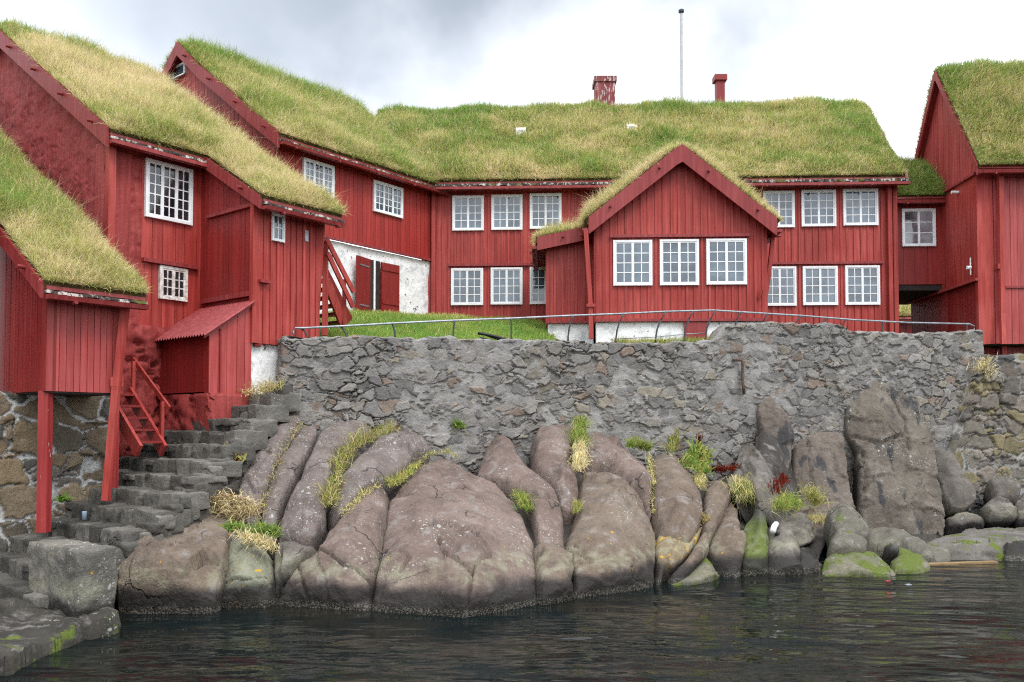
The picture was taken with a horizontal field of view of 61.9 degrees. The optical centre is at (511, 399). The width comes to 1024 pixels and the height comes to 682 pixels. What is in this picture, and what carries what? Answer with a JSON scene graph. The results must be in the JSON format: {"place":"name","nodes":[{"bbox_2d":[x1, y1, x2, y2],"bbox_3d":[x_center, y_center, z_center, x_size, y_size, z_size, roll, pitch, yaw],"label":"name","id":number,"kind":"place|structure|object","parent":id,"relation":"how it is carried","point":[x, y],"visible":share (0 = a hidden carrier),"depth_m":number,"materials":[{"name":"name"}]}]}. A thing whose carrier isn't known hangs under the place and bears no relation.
{"place":"outdoors","nodes":[
{"label":"outdoors","id":0,"kind":"place"},
{"bbox_2d":[0,123,156,552],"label":"turf house","id":1,"kind":"structure","parent":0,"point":[73,289],"depth_m":10.86,"materials":[{"name":"red paint"}]},
{"bbox_2d":[0,534,1023,681],"bbox_3d":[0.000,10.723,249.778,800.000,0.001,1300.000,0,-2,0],"label":"sea","id":2,"kind":"structure","parent":0,"point":[952,623],"depth_m":8.13,"materials":[{"name":"liquid"}]},
{"bbox_2d":[0,597,120,675],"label":"stone edge","id":3,"kind":"object","parent":2,"relation":"in","point":[30,632],"visible":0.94,"depth_m":8.07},
{"bbox_2d":[0,383,300,608],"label":"stone staircase","id":4,"kind":"structure","parent":2,"relation":"in","point":[179,483],"depth_m":10.95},
{"bbox_2d":[27,539,117,617],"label":"stone block","id":5,"kind":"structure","parent":4,"relation":"on","point":[74,578],"depth_m":8.64,"materials":[{"name":"stone"}]},
{"bbox_2d":[119,357,170,456],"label":"wooden steps","id":6,"kind":"structure","parent":4,"relation":"on","point":[153,433],"depth_m":12.20,"materials":[{"name":"red paint"}]},
{"bbox_2d":[155,300,254,430],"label":"shed","id":7,"kind":"structure","parent":4,"relation":"on","point":[207,351],"depth_m":12.99,"materials":[{"name":"red paint"}]},
{"bbox_2d":[235,374,286,402],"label":"grass tuft","id":8,"kind":"object","parent":4,"relation":"on","point":[263,388],"visible":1,"depth_m":12.99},
{"bbox_2d":[117,514,238,613],"bbox_3d":[-4.179,2.346,10.362,1.586,1.965,2.522,0,-2,-12],"label":"boulder","id":9,"kind":"object","parent":2,"relation":"in","point":[186,571],"visible":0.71,"depth_m":9.35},
{"bbox_2d":[215,515,248,534],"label":"leafy weed","id":10,"kind":"object","parent":9,"relation":"on","point":[230,526],"visible":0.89,"depth_m":10.21,"materials":[{"name":"green plant"}]},
{"bbox_2d":[827,531,866,556],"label":"boulder","id":11,"kind":"object","parent":2,"relation":"in","point":[845,542],"visible":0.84,"depth_m":12.62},
{"bbox_2d":[822,551,895,576],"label":"boulder","id":12,"kind":"object","parent":2,"relation":"in","point":[863,564],"visible":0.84,"depth_m":11.88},
{"bbox_2d":[881,543,898,564],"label":"boulder","id":13,"kind":"object","parent":2,"relation":"in","point":[890,552],"visible":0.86,"depth_m":12.57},
{"bbox_2d":[890,547,929,573],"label":"boulder","id":14,"kind":"object","parent":2,"relation":"in","point":[906,561],"visible":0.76,"depth_m":12.11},
{"bbox_2d":[929,560,997,564],"bbox_3d":[6.692,2.436,12.723,1.161,0.029,0.120,0,-2,-10],"label":"plank","id":15,"kind":"object","parent":2,"relation":"on","point":[962,562],"visible":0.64,"depth_m":12.70,"materials":[{"name":"orange wood"}]},
{"bbox_2d":[944,512,984,534],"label":"boulder","id":16,"kind":"object","parent":2,"relation":"in","point":[958,523],"visible":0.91,"depth_m":16.18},
{"bbox_2d":[946,542,1003,560],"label":"quay stone","id":17,"kind":"object","parent":2,"relation":"in","point":[987,551],"visible":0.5,"depth_m":13.19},
{"bbox_2d":[927,527,1023,546],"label":"stone ledge","id":18,"kind":"object","parent":2,"relation":"in","point":[971,536],"visible":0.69,"depth_m":14.43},
{"bbox_2d":[979,496,1017,528],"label":"boulder","id":19,"kind":"object","parent":2,"relation":"in","point":[998,511],"visible":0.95,"depth_m":16.30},
{"bbox_2d":[1003,540,1023,560],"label":"quay stone","id":20,"kind":"object","parent":2,"relation":"in","point":[1013,551],"visible":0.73,"depth_m":13.14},
{"bbox_2d":[1011,501,1023,528],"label":"boulder","id":21,"kind":"object","parent":2,"relation":"in","point":[1018,522],"visible":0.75,"depth_m":16.34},
{"bbox_2d":[0,0,1023,259],"label":"sky","id":22,"kind":"structure","parent":0,"point":[428,53],"materials":[{"name":"white"}]},
{"bbox_2d":[234,432,940,563],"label":"bank","id":23,"kind":"structure","parent":0,"point":[768,448],"depth_m":14.84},
{"bbox_2d":[208,483,269,525],"bbox_3d":[-3.507,1.457,10.810,1.115,0.789,0.668,1,-2,-15],"label":"grass tuft","id":24,"kind":"object","parent":23,"relation":"on","point":[245,507],"visible":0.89,"depth_m":10.81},
{"bbox_2d":[223,537,278,607],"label":"boulder","id":25,"kind":"object","parent":23,"relation":"on","point":[250,580],"visible":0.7,"depth_m":9.72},
{"bbox_2d":[227,521,280,557],"bbox_3d":[-3.044,1.677,10.027,0.694,0.524,0.451,-1,-2,16],"label":"grass tuft","id":26,"kind":"object","parent":25,"relation":"on","point":[260,541],"visible":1,"depth_m":10.01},
{"bbox_2d":[243,518,283,538],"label":"grass tuft","id":27,"kind":"object","parent":25,"relation":"on","point":[269,529],"visible":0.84,"depth_m":10.17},
{"bbox_2d":[237,413,303,540],"bbox_3d":[-3.445,1.208,12.138,0.536,2.086,2.731,0,-2,0],"label":"boulder","id":28,"kind":"object","parent":23,"relation":"on","point":[256,474],"visible":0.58,"depth_m":11.78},
{"bbox_2d":[261,425,317,559],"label":"boulder","id":29,"kind":"object","parent":23,"relation":"on","point":[298,453],"visible":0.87,"depth_m":11.56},
{"bbox_2d":[260,420,304,506],"bbox_3d":[-3.214,0.836,11.791,0.345,1.179,1.975,0,-2,0],"label":"grass tuft","id":30,"kind":"object","parent":29,"relation":"on","point":[263,495],"visible":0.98,"depth_m":11.73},
{"bbox_2d":[274,541,316,597],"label":"boulder","id":31,"kind":"object","parent":23,"relation":"on","point":[294,554],"visible":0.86,"depth_m":10.09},
{"bbox_2d":[278,420,369,551],"bbox_3d":[-2.633,1.378,12.117,0.794,2.243,3.371,0,-2,0],"label":"boulder","id":32,"kind":"object","parent":23,"relation":"on","point":[304,518],"visible":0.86,"depth_m":11.11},
{"bbox_2d":[276,488,389,610],"bbox_3d":[-1.694,2.214,10.655,1.289,2.075,2.525,-1,-2,23],"label":"boulder","id":33,"kind":"object","parent":23,"relation":"on","point":[339,569],"visible":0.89,"depth_m":9.79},
{"bbox_2d":[337,479,382,515],"bbox_3d":[-1.981,1.270,11.176,0.268,0.458,0.931,-1,-2,25],"label":"grass tuft","id":34,"kind":"object","parent":33,"relation":"on","point":[359,498],"visible":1,"depth_m":11.24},
{"bbox_2d":[327,430,430,531],"bbox_3d":[-2.013,1.343,12.494,0.933,1.793,3.214,0,-2,12],"label":"boulder","id":35,"kind":"object","parent":23,"relation":"on","point":[388,454],"visible":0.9,"depth_m":12.04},
{"bbox_2d":[310,418,402,512],"bbox_3d":[-2.237,0.848,12.093,0.804,1.328,3.056,0,-2,9],"label":"grass tuft","id":36,"kind":"object","parent":35,"relation":"on","point":[329,492],"visible":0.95,"depth_m":11.96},
{"bbox_2d":[381,459,430,487],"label":"grass tuft","id":37,"kind":"object","parent":35,"relation":"on","point":[408,471],"visible":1,"depth_m":11.95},
{"bbox_2d":[371,458,536,617],"bbox_3d":[-0.703,2.132,11.548,2.010,2.520,4.969,0,-2,0],"label":"boulder","id":38,"kind":"object","parent":23,"relation":"on","point":[457,541],"visible":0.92,"depth_m":10.10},
{"bbox_2d":[414,446,459,465],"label":"grass tuft","id":39,"kind":"object","parent":38,"relation":"on","point":[444,450],"visible":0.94,"depth_m":13.49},
{"bbox_2d":[477,435,564,548],"bbox_3d":[0.086,1.649,12.770,0.959,2.219,3.857,1,-2,-20],"label":"boulder","id":40,"kind":"object","parent":23,"relation":"on","point":[504,468],"visible":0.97,"depth_m":12.41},
{"bbox_2d":[507,485,538,513],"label":"grass tuft","id":41,"kind":"object","parent":40,"relation":"on","point":[523,503],"visible":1,"depth_m":11.68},
{"bbox_2d":[529,424,577,524],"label":"boulder","id":42,"kind":"object","parent":23,"relation":"on","point":[551,446],"visible":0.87,"depth_m":13.04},
{"bbox_2d":[563,436,597,477],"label":"grass tuft","id":43,"kind":"object","parent":42,"relation":"on","point":[580,454],"visible":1,"depth_m":13.18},
{"bbox_2d":[533,543,573,604],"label":"boulder","id":44,"kind":"object","parent":23,"relation":"on","point":[554,566],"visible":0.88,"depth_m":10.00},
{"bbox_2d":[564,471,655,597],"bbox_3d":[1.249,2.209,11.998,1.506,2.272,3.768,0,-2,0],"label":"boulder","id":45,"kind":"object","parent":23,"relation":"on","point":[610,544],"visible":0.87,"depth_m":11.15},
{"bbox_2d":[580,432,652,519],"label":"boulder","id":46,"kind":"object","parent":23,"relation":"on","point":[610,454],"visible":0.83,"depth_m":13.75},
{"bbox_2d":[561,407,597,449],"bbox_3d":[1.111,0.471,14.165,0.785,0.916,1.235,0,-2,0],"label":"grass tuft","id":47,"kind":"object","parent":46,"relation":"on","point":[579,424],"visible":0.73,"depth_m":14.20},
{"bbox_2d":[624,433,656,453],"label":"grass tuft","id":48,"kind":"object","parent":46,"relation":"on","point":[641,444],"visible":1,"depth_m":14.73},
{"bbox_2d":[275,321,983,492],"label":"retaining wall","id":49,"kind":"structure","parent":23,"relation":"on","point":[810,379],"depth_m":15.39,"materials":[{"name":"stone"}]},
{"bbox_2d":[292,309,974,342],"bbox_3d":[3.080,-1.299,15.808,13.915,0.852,0.297,1,-2,-19],"label":"railing","id":50,"kind":"object","parent":49,"relation":"on","point":[509,318],"visible":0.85,"depth_m":15.62,"materials":[{"name":"metal"}]},
{"bbox_2d":[661,426,680,452],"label":"grass tuft","id":51,"kind":"object","parent":49,"relation":"attached to","point":[671,445],"visible":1,"depth_m":15.36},
{"bbox_2d":[732,359,745,393],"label":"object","id":52,"kind":"object","parent":49,"relation":"attached to","point":[742,373],"depth_m":15.98,"materials":[{"name":"metal"}]},
{"bbox_2d":[649,453,702,542],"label":"boulder","id":53,"kind":"object","parent":23,"relation":"on","point":[677,506],"visible":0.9,"depth_m":12.66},
{"bbox_2d":[645,453,658,486],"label":"grass tuft","id":54,"kind":"object","parent":53,"relation":"on","point":[652,474],"visible":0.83,"depth_m":14.00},
{"bbox_2d":[669,434,714,478],"bbox_3d":[3.248,0.967,14.715,0.924,0.754,1.255,-2,-3,38],"label":"leafy weed","id":55,"kind":"object","parent":53,"relation":"on","point":[702,463],"visible":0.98,"depth_m":14.71,"materials":[{"name":"green plant"}]},
{"bbox_2d":[654,527,701,584],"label":"boulder","id":56,"kind":"object","parent":23,"relation":"on","point":[672,555],"visible":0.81,"depth_m":11.43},
{"bbox_2d":[667,532,708,583],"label":"boulder","id":57,"kind":"object","parent":23,"relation":"on","point":[695,559],"visible":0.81,"depth_m":11.37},
{"bbox_2d":[671,558,718,585],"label":"boulder","id":58,"kind":"object","parent":23,"relation":"on","point":[704,571],"visible":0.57,"depth_m":11.19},
{"bbox_2d":[700,480,731,544],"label":"boulder","id":59,"kind":"object","parent":23,"relation":"on","point":[716,501],"visible":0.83,"depth_m":12.97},
{"bbox_2d":[690,470,710,490],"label":"grass tuft","id":60,"kind":"object","parent":59,"relation":"on","point":[701,482],"visible":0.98,"depth_m":13.80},
{"bbox_2d":[707,503,745,577],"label":"boulder","id":61,"kind":"object","parent":23,"relation":"on","point":[727,545],"visible":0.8,"depth_m":11.80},
{"bbox_2d":[719,472,771,512],"bbox_3d":[3.631,1.528,13.318,0.920,0.785,0.887,2,-3,-40],"label":"grass tuft","id":62,"kind":"object","parent":23,"relation":"on","point":[743,490],"visible":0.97,"depth_m":13.36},
{"bbox_2d":[740,508,768,575],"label":"boulder","id":63,"kind":"object","parent":23,"relation":"on","point":[755,557],"visible":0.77,"depth_m":12.04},
{"bbox_2d":[727,445,788,527],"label":"boulder","id":64,"kind":"object","parent":23,"relation":"on","point":[751,460],"visible":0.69,"depth_m":13.55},
{"bbox_2d":[710,462,739,474],"bbox_3d":[3.671,1.166,14.647,0.790,0.240,0.349,1,-2,-18],"label":"red dock","id":65,"kind":"object","parent":64,"relation":"on","point":[722,469],"visible":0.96,"depth_m":14.57,"materials":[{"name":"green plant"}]},
{"bbox_2d":[768,471,791,494],"bbox_3d":[4.245,1.302,13.456,0.366,0.383,0.917,-1,-2,25],"label":"red dock","id":66,"kind":"object","parent":64,"relation":"on","point":[782,479],"visible":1,"depth_m":13.48,"materials":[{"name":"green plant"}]},
{"bbox_2d":[765,486,811,517],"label":"grass tuft","id":67,"kind":"object","parent":64,"relation":"on","point":[789,502],"visible":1,"depth_m":12.97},
{"bbox_2d":[756,396,794,471],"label":"cliff slab","id":68,"kind":"structure","parent":23,"relation":"on","point":[772,417],"depth_m":15.93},
{"bbox_2d":[768,520,802,575],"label":"boulder","id":69,"kind":"object","parent":23,"relation":"on","point":[783,553],"visible":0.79,"depth_m":11.96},
{"bbox_2d":[786,512,815,547],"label":"boulder","id":70,"kind":"object","parent":23,"relation":"on","point":[801,524],"visible":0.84,"depth_m":13.27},
{"bbox_2d":[792,505,825,559],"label":"boulder","id":71,"kind":"object","parent":23,"relation":"on","point":[817,545],"visible":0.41,"depth_m":14.49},
{"bbox_2d":[794,479,838,510],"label":"grass tuft","id":72,"kind":"object","parent":71,"relation":"on","point":[815,496],"visible":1,"depth_m":15.01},
{"bbox_2d":[808,507,826,523],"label":"grass tuft","id":73,"kind":"object","parent":71,"relation":"on","point":[817,517],"visible":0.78,"depth_m":14.77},
{"bbox_2d":[800,546,822,573],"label":"boulder","id":74,"kind":"object","parent":23,"relation":"on","point":[810,562],"visible":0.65,"depth_m":12.08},
{"bbox_2d":[791,431,854,518],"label":"cliff slab","id":75,"kind":"structure","parent":23,"relation":"on","point":[819,458],"depth_m":16.10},
{"bbox_2d":[823,503,869,553],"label":"boulder","id":76,"kind":"object","parent":23,"relation":"on","point":[841,517],"visible":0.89,"depth_m":13.49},
{"bbox_2d":[844,381,944,536],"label":"cliff slab","id":77,"kind":"structure","parent":23,"relation":"on","point":[889,440],"depth_m":16.36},
{"bbox_2d":[869,527,950,562],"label":"boulder","id":78,"kind":"object","parent":23,"relation":"on","point":[881,538],"visible":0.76,"depth_m":13.44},
{"bbox_2d":[935,450,975,519],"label":"boulder","id":79,"kind":"object","parent":23,"relation":"on","point":[958,491],"visible":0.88,"depth_m":16.64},
{"bbox_2d":[320,318,1023,346],"bbox_3d":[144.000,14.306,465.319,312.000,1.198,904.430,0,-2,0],"label":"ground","id":80,"kind":"structure","parent":0,"point":[999,345],"depth_m":18.16,"materials":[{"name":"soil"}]},
{"bbox_2d":[0,9,350,456],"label":"turf house","id":81,"kind":"structure","parent":80,"relation":"on","point":[197,205],"depth_m":13.84,"materials":[{"name":"red paint"}]},
{"bbox_2d":[144,157,192,225],"bbox_3d":[-5.564,-3.361,13.846,0.087,0.938,0.813,-2,-3,39],"label":"window","id":82,"kind":"structure","parent":81,"relation":"in","point":[168,188],"depth_m":13.83,"materials":[{"name":"white paint"}]},
{"bbox_2d":[158,265,187,301],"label":"window","id":83,"kind":"structure","parent":81,"relation":"in","point":[172,281],"depth_m":13.84,"materials":[{"name":"white paint"}]},
{"bbox_2d":[271,212,284,242],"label":"window","id":84,"kind":"structure","parent":81,"relation":"in","point":[277,220],"depth_m":13.59,"materials":[{"name":"white paint"}]},
{"bbox_2d":[320,237,355,335],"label":"wooden steps","id":85,"kind":"structure","parent":81,"relation":"attached to","point":[330,292],"depth_m":14.76,"materials":[{"name":"red paint"}]},
{"bbox_2d":[160,33,450,314],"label":"turf house","id":86,"kind":"structure","parent":80,"relation":"on","point":[369,164],"depth_m":19.05,"materials":[{"name":"plant"}]},
{"bbox_2d":[171,62,186,80],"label":"window","id":87,"kind":"structure","parent":86,"relation":"in","point":[181,69],"depth_m":19.53,"materials":[{"name":"white paint"}]},
{"bbox_2d":[302,157,334,197],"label":"window","id":88,"kind":"structure","parent":86,"relation":"in","point":[326,174],"depth_m":17.91,"materials":[{"name":"white paint"}]},
{"bbox_2d":[356,255,370,311],"bbox_3d":[-3.261,-2.525,18.721,0.056,1.205,0.507,-1,-2,24],"label":"door","id":89,"kind":"structure","parent":86,"relation":"in","point":[363,265],"depth_m":18.68,"materials":[{"name":"red paint"}]},
{"bbox_2d":[370,260,379,311],"bbox_3d":[-3.087,-2.512,19.089,0.070,1.205,0.294,-2,-3,39],"label":"doorway","id":90,"kind":"structure","parent":86,"relation":"in","point":[377,288],"depth_m":19.09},
{"bbox_2d":[373,179,402,218],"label":"window","id":91,"kind":"structure","parent":86,"relation":"in","point":[387,198],"depth_m":19.41,"materials":[{"name":"white paint"}]},
{"bbox_2d":[380,262,399,312],"bbox_3d":[-2.763,-2.517,19.370,0.065,1.135,0.549,-2,-3,39],"label":"door","id":92,"kind":"structure","parent":86,"relation":"in","point":[389,273],"depth_m":19.33,"materials":[{"name":"red paint"}]},
{"bbox_2d":[320,307,712,343],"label":"lawn grass","id":93,"kind":"structure","parent":80,"relation":"on","point":[529,329],"depth_m":17.37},
{"bbox_2d":[375,74,909,343],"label":"turf house","id":94,"kind":"structure","parent":80,"relation":"on","point":[830,175],"depth_m":20.46,"materials":[{"name":"plant"}]},
{"bbox_2d":[451,268,482,305],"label":"window","id":95,"kind":"structure","parent":94,"relation":"in","point":[466,283],"depth_m":20.45,"materials":[{"name":"white paint"}]},
{"bbox_2d":[452,195,483,230],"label":"window","id":96,"kind":"structure","parent":94,"relation":"in","point":[467,211],"depth_m":20.51,"materials":[{"name":"glass"}]},
{"bbox_2d":[491,194,522,229],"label":"window","id":97,"kind":"structure","parent":94,"relation":"in","point":[506,209],"depth_m":20.47,"materials":[{"name":"glass"}]},
{"bbox_2d":[491,267,522,304],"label":"window","id":98,"kind":"structure","parent":94,"relation":"in","point":[506,282],"depth_m":20.41,"materials":[{"name":"white paint"}]},
{"bbox_2d":[530,267,545,303],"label":"window","id":99,"kind":"structure","parent":94,"relation":"in","point":[537,278],"depth_m":20.38,"materials":[{"name":"white paint"}]},
{"bbox_2d":[530,193,561,228],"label":"window","id":100,"kind":"structure","parent":94,"relation":"in","point":[544,207],"depth_m":20.43,"materials":[{"name":"white paint"}]},
{"bbox_2d":[763,190,794,227],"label":"window","id":101,"kind":"structure","parent":94,"relation":"in","point":[786,199],"depth_m":20.20,"materials":[{"name":"white paint"}]},
{"bbox_2d":[768,266,796,305],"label":"window","id":102,"kind":"structure","parent":94,"relation":"in","point":[783,283],"depth_m":20.13,"materials":[{"name":"white paint"}]},
{"bbox_2d":[801,189,836,226],"bbox_3d":[7.246,-4.525,20.173,0.805,0.872,0.087,0,-2,2],"label":"window","id":103,"kind":"structure","parent":94,"relation":"in","point":[818,207],"depth_m":20.16,"materials":[{"name":"white paint"}]},
{"bbox_2d":[802,266,837,304],"bbox_3d":[7.260,-2.686,20.108,0.810,0.923,0.087,0,-2,2],"label":"window","id":104,"kind":"structure","parent":94,"relation":"in","point":[819,283],"depth_m":20.10,"materials":[{"name":"white paint"}]},
{"bbox_2d":[842,188,878,225],"bbox_3d":[8.220,-4.541,20.133,0.810,0.871,0.087,0,-2,2],"label":"window","id":105,"kind":"structure","parent":94,"relation":"in","point":[860,206],"depth_m":20.12,"materials":[{"name":"white paint"}]},
{"bbox_2d":[844,265,879,304],"bbox_3d":[8.238,-2.692,20.067,0.799,0.930,0.087,0,-2,2],"label":"window","id":106,"kind":"structure","parent":94,"relation":"in","point":[862,282],"depth_m":20.06,"materials":[{"name":"white paint"}]},
{"bbox_2d":[530,139,783,343],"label":"turf house","id":107,"kind":"structure","parent":80,"relation":"on","point":[682,225],"depth_m":17.28,"materials":[{"name":"red paint"}]},
{"bbox_2d":[613,240,652,285],"bbox_3d":[2.446,-2.772,17.297,0.787,0.928,0.087,0,-2,2],"label":"window","id":108,"kind":"structure","parent":107,"relation":"in","point":[632,259],"depth_m":17.28,"materials":[{"name":"glass"}]},
{"bbox_2d":[659,239,698,285],"bbox_3d":[3.382,-2.776,17.258,0.783,0.933,0.087,0,-2,2],"label":"window","id":109,"kind":"structure","parent":107,"relation":"in","point":[679,258],"depth_m":17.25,"materials":[{"name":"glass"}]},
{"bbox_2d":[706,238,746,284],"bbox_3d":[4.327,-2.784,17.219,0.807,0.931,0.087,0,-2,2],"label":"window","id":110,"kind":"structure","parent":107,"relation":"in","point":[726,259],"depth_m":17.21,"materials":[{"name":"glass"}]},
{"bbox_2d":[899,304,910,333],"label":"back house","id":111,"kind":"structure","parent":80,"relation":"on","point":[904,313],"depth_m":28.56,"materials":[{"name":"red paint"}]},
{"bbox_2d":[896,150,947,331],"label":"turf house","id":112,"kind":"structure","parent":80,"relation":"on","point":[921,198],"depth_m":20.36,"materials":[{"name":"red paint"}]},
{"bbox_2d":[901,208,935,246],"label":"window","id":113,"kind":"structure","parent":112,"relation":"in","point":[918,226],"depth_m":20.36,"materials":[{"name":"glass"}]},
{"bbox_2d":[906,53,1023,354],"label":"turf house","id":114,"kind":"structure","parent":80,"relation":"on","point":[970,144],"depth_m":19.06,"materials":[{"name":"red paint"}]},
{"bbox_2d":[678,9,683,99],"bbox_3d":[6.052,-7.461,30.279,0.190,13.026,0.200,0,-2,0],"label":"flagpole","id":115,"kind":"object","parent":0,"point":[681,11],"visible":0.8,"depth_m":30.41,"materials":[{"name":"metal"}]},
{"bbox_2d":[947,353,1023,514],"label":"foundation wall","id":116,"kind":"structure","parent":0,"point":[986,444],"depth_m":17.62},
{"bbox_2d":[966,352,998,376],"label":"grass tuft","id":117,"kind":"object","parent":116,"relation":"attached to","point":[984,363],"visible":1,"depth_m":17.49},
{"bbox_2d":[983,476,1021,505],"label":"boulder","id":118,"kind":"object","parent":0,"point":[1007,487],"visible":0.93,"depth_m":16.87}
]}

